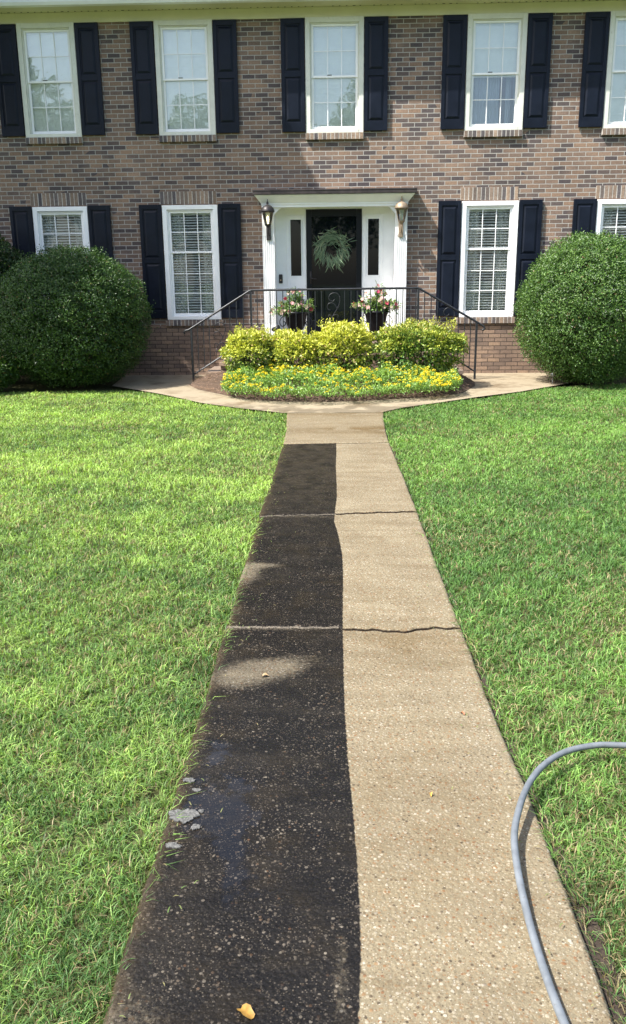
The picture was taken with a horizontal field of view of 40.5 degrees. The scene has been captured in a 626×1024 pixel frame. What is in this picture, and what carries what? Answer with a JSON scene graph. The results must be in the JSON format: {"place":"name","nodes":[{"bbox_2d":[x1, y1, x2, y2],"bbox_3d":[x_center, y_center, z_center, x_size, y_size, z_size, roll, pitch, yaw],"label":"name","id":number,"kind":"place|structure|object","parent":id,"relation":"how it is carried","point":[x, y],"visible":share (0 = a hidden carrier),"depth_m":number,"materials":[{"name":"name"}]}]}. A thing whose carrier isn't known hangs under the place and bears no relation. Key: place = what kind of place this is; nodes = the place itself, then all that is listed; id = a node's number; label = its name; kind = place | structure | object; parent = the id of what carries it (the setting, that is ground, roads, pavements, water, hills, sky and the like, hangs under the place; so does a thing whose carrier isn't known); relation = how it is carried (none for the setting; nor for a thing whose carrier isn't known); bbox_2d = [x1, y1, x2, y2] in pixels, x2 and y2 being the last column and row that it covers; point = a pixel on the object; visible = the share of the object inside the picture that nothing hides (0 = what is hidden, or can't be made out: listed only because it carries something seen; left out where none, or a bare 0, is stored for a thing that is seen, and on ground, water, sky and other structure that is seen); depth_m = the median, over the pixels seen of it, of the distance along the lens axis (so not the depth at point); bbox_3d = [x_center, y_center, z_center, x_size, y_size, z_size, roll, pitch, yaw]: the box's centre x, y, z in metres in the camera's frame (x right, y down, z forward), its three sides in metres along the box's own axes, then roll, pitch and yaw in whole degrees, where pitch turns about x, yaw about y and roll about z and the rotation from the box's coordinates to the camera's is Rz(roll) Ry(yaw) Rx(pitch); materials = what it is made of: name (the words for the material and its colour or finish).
{"place":"outdoors","nodes":[
{"label":"outdoors","id":0,"kind":"place"},
{"bbox_2d":[0,375,625,1023],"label":"ground","id":1,"kind":"structure","parent":0,"point":[20,385],"depth_m":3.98,"materials":[{"name":"green plant"}]},
{"bbox_2d":[0,350,22,390],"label":"bush","id":2,"kind":"object","parent":1,"relation":"on","point":[9,366],"visible":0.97,"depth_m":12.67,"materials":[{"name":"green plant"}]},
{"bbox_2d":[0,232,34,379],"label":"bush","id":3,"kind":"object","parent":1,"relation":"on","point":[6,261],"visible":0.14,"depth_m":13.42,"materials":[{"name":"green plant"}]},
{"bbox_2d":[0,241,157,387],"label":"round bush","id":4,"kind":"object","parent":1,"relation":"on","point":[64,357],"visible":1,"depth_m":12.55,"materials":[{"name":"green plant"}]},
{"bbox_2d":[0,0,625,377],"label":"house","id":5,"kind":"structure","parent":1,"relation":"on","point":[166,149],"depth_m":13.70,"materials":[{"name":"brick"}]},
{"bbox_2d":[16,22,82,137],"bbox_3d":[-4.210,-6.905,13.616,0.920,1.669,0.170,0,15,2],"label":"window","id":6,"kind":"structure","parent":5,"relation":"in","point":[46,51],"depth_m":13.61,"materials":[{"name":"white glass"}]},
{"bbox_2d":[32,206,90,318],"bbox_3d":[-4.187,-4.200,14.406,0.920,1.842,0.274,0,15,2],"label":"window","id":7,"kind":"structure","parent":5,"relation":"in","point":[44,218],"depth_m":14.20,"materials":[{"name":"white paint"}]},
{"bbox_2d":[153,19,215,135],"bbox_3d":[-2.028,-6.906,13.539,0.920,1.669,0.170,0,15,2],"label":"window","id":8,"kind":"structure","parent":5,"relation":"in","point":[184,60],"depth_m":13.53,"materials":[{"name":"white glass"}]},
{"bbox_2d":[162,205,221,319],"bbox_3d":[-2.022,-4.201,14.330,0.920,1.842,0.272,0,15,2],"label":"window","id":9,"kind":"structure","parent":5,"relation":"in","point":[173,218],"depth_m":14.30,"materials":[{"name":"white glass"}]},
{"bbox_2d":[261,199,274,239],"bbox_3d":[-0.735,-4.752,13.786,0.216,0.630,0.216,-14,20,-41],"label":"wall lantern","id":10,"kind":"object","parent":5,"relation":"attached to","point":[267,208],"depth_m":13.77,"materials":[{"name":"brown metal"}]},
{"bbox_2d":[279,274,282,282],"bbox_3d":[-0.550,-3.978,14.471,0.064,0.150,0.030,0,15,2],"label":"doorbell","id":11,"kind":"object","parent":5,"relation":"attached to","point":[280,278],"visible":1,"depth_m":14.46,"materials":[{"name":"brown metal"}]},
{"bbox_2d":[306,209,361,334],"bbox_3d":[0.358,-4.054,14.389,0.936,2.055,0.088,0,15,2],"label":"front door","id":12,"kind":"structure","parent":5,"relation":"in","point":[348,222],"depth_m":14.38,"materials":[{"name":"black paint"}]},
{"bbox_2d":[313,227,355,270],"bbox_3d":[0.355,-4.391,14.230,0.792,0.758,0.331,0,15,2],"label":"wreath","id":13,"kind":"object","parent":12,"relation":"attached to","point":[331,238],"visible":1,"depth_m":14.23,"materials":[{"name":"green plant"}]},
{"bbox_2d":[305,16,363,132],"bbox_3d":[0.343,-6.907,13.456,0.920,1.669,0.170,0,15,2],"label":"window","id":14,"kind":"structure","parent":5,"relation":"in","point":[334,46],"depth_m":13.45,"materials":[{"name":"white glass"}]},
{"bbox_2d":[395,196,408,236],"bbox_3d":[1.431,-4.777,13.703,0.216,0.630,0.216,-14,20,-41],"label":"wall lantern","id":15,"kind":"object","parent":5,"relation":"attached to","point":[401,205],"depth_m":13.69,"materials":[{"name":"gold metal"}]},
{"bbox_2d":[458,201,518,316],"bbox_3d":[2.903,-4.203,14.155,0.920,1.842,0.270,0,15,2],"label":"window","id":16,"kind":"structure","parent":5,"relation":"in","point":[507,212],"depth_m":14.12,"materials":[{"name":"white paint"}]},
{"bbox_2d":[464,13,527,130],"bbox_3d":[2.869,-6.921,13.415,0.920,1.669,0.270,0,15,2],"label":"window","id":17,"kind":"structure","parent":5,"relation":"in","point":[496,42],"depth_m":13.35,"materials":[{"name":"white glass"}]},
{"bbox_2d":[593,199,625,314],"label":"window","id":18,"kind":"structure","parent":5,"relation":"in","point":[604,209],"depth_m":13.86,"materials":[{"name":"white paint"}]},
{"bbox_2d":[602,10,625,128],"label":"window","id":19,"kind":"structure","parent":5,"relation":"in","point":[614,108],"depth_m":13.31,"materials":[{"name":"white glass"}]},
{"bbox_2d":[206,341,462,375],"bbox_3d":[0.353,-2.490,14.180,4.138,0.748,1.255,0,15,2],"label":"mulch bed","id":20,"kind":"object","parent":1,"relation":"on","point":[220,368],"visible":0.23,"depth_m":13.60,"materials":[{"name":"soil"}]},
{"bbox_2d":[279,311,311,332],"bbox_3d":[-0.291,-3.056,13.955,0.432,0.470,0.409,-13,19,-37],"label":"planter","id":21,"kind":"object","parent":20,"relation":"on","point":[295,317],"visible":0.7,"depth_m":13.81,"materials":[{"name":"black metal"}]},
{"bbox_2d":[269,286,316,317],"bbox_3d":[-0.333,-3.437,13.880,0.817,0.531,0.628,0,15,2],"label":"flowering plant","id":22,"kind":"object","parent":21,"relation":"in","point":[282,306],"visible":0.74,"depth_m":13.81,"materials":[{"name":"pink plant"}]},
{"bbox_2d":[183,287,485,380],"bbox_3d":[0.326,-2.823,13.538,4.828,1.467,0.034,0,15,2],"label":"iron railing","id":23,"kind":"object","parent":20,"relation":"on","point":[418,289],"visible":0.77,"depth_m":13.43,"materials":[{"name":"black metal"}]},
{"bbox_2d":[360,311,392,340],"bbox_3d":[1.028,-3.057,13.909,0.432,0.470,0.409,-13,19,-37],"label":"planter","id":24,"kind":"object","parent":20,"relation":"on","point":[379,319],"visible":0.6,"depth_m":13.77,"materials":[{"name":"black metal"}]},
{"bbox_2d":[350,280,401,314],"bbox_3d":[1.035,-3.479,13.795,0.878,0.593,0.654,0,15,2],"label":"flowering plant","id":25,"kind":"object","parent":24,"relation":"in","point":[378,293],"visible":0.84,"depth_m":13.71,"materials":[{"name":"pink plant"}]},
{"bbox_2d":[112,373,571,412],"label":"walkway","id":26,"kind":"structure","parent":1,"relation":"on","point":[487,384],"depth_m":12.26,"materials":[{"name":"concrete"}]},
{"bbox_2d":[187,369,478,401],"bbox_3d":[0.271,-1.896,12.591,4.476,0.218,2.177,0,15,2],"label":"mulch bed","id":27,"kind":"object","parent":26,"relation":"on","point":[335,398],"visible":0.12,"depth_m":11.90,"materials":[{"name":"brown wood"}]},
{"bbox_2d":[219,323,276,377],"bbox_3d":[-0.958,-2.396,12.851,0.917,0.920,1.063,0,15,2],"label":"hedge shrub","id":28,"kind":"object","parent":27,"relation":"on","point":[241,344],"visible":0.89,"depth_m":12.53,"materials":[{"name":"yellow plant"}]},
{"bbox_2d":[267,327,324,377],"bbox_3d":[-0.267,-2.347,12.753,0.914,0.866,0.956,0,15,2],"label":"hedge shrub","id":29,"kind":"object","parent":27,"relation":"on","point":[287,344],"visible":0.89,"depth_m":12.47,"materials":[{"name":"yellow plant"}]},
{"bbox_2d":[220,359,462,399],"bbox_3d":[0.397,-1.874,11.913,3.451,0.500,1.510,0,15,2],"label":"flower bed","id":30,"kind":"object","parent":27,"relation":"on","point":[450,378],"visible":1,"depth_m":11.87,"materials":[{"name":"green plant"}]},
{"bbox_2d":[311,316,376,379],"bbox_3d":[0.449,-2.422,12.732,1.055,1.008,1.066,0,15,2],"label":"hedge shrub","id":31,"kind":"object","parent":27,"relation":"on","point":[332,338],"visible":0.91,"depth_m":12.39,"materials":[{"name":"yellow plant"}]},
{"bbox_2d":[371,316,468,376],"bbox_3d":[1.581,-2.430,12.725,1.538,1.005,1.162,0,15,2],"label":"hedge shrub","id":32,"kind":"object","parent":27,"relation":"on","point":[431,338],"visible":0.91,"depth_m":12.40,"materials":[{"name":"green plant"}]},
{"bbox_2d":[384,416,625,1023],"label":"soil edge","id":33,"kind":"object","parent":1,"relation":"on","point":[599,945],"visible":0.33,"depth_m":2.34,"materials":[{"name":"brown soil"}]},
{"bbox_2d":[511,227,625,385],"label":"round bush","id":34,"kind":"object","parent":1,"relation":"on","point":[590,259],"visible":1,"depth_m":12.36,"materials":[{"name":"green plant"}]},
{"bbox_2d":[283,413,388,444],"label":"path","id":35,"kind":"structure","parent":0,"point":[335,428],"depth_m":9.76,"materials":[{"name":"concrete"}]},
{"bbox_2d":[259,443,416,517],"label":"path","id":36,"kind":"structure","parent":0,"point":[344,479],"depth_m":7.37,"materials":[{"name":"concrete"}]},
{"bbox_2d":[226,512,460,632],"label":"path","id":37,"kind":"structure","parent":0,"point":[362,572],"depth_m":5.04,"materials":[{"name":"concrete"}]},
{"bbox_2d":[227,514,338,628],"bbox_3d":[-0.132,0.311,5.375,0.600,0.017,2.199,0,15,2],"label":"path joint","id":38,"kind":"object","parent":37,"relation":"on","point":[260,627],"visible":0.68,"depth_m":4.33,"materials":[{"name":"black concrete"}]},
{"bbox_2d":[103,628,613,1023],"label":"path","id":39,"kind":"structure","parent":0,"point":[337,861],"depth_m":2.57,"materials":[{"name":"concrete"}]},
{"bbox_2d":[165,777,203,848],"bbox_3d":[-0.420,0.995,2.825,0.118,0.004,0.388,0,15,2],"label":"foam","id":40,"kind":"object","parent":39,"relation":"on","point":[191,814],"visible":1,"depth_m":2.80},
{"bbox_2d":[237,1003,254,1018],"bbox_3d":[-0.162,1.200,2.039,0.050,0.012,0.032,12,20,39],"label":"fallen leaf","id":41,"kind":"object","parent":39,"relation":"on","point":[246,1010],"visible":1,"depth_m":2.04,"materials":[{"name":"yellow plant"}]},
{"bbox_2d":[511,742,625,1023],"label":"hose","id":42,"kind":"object","parent":39,"relation":"on","point":[539,955],"visible":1,"depth_m":2.47,"materials":[{"name":"grey rubber"}]}
]}

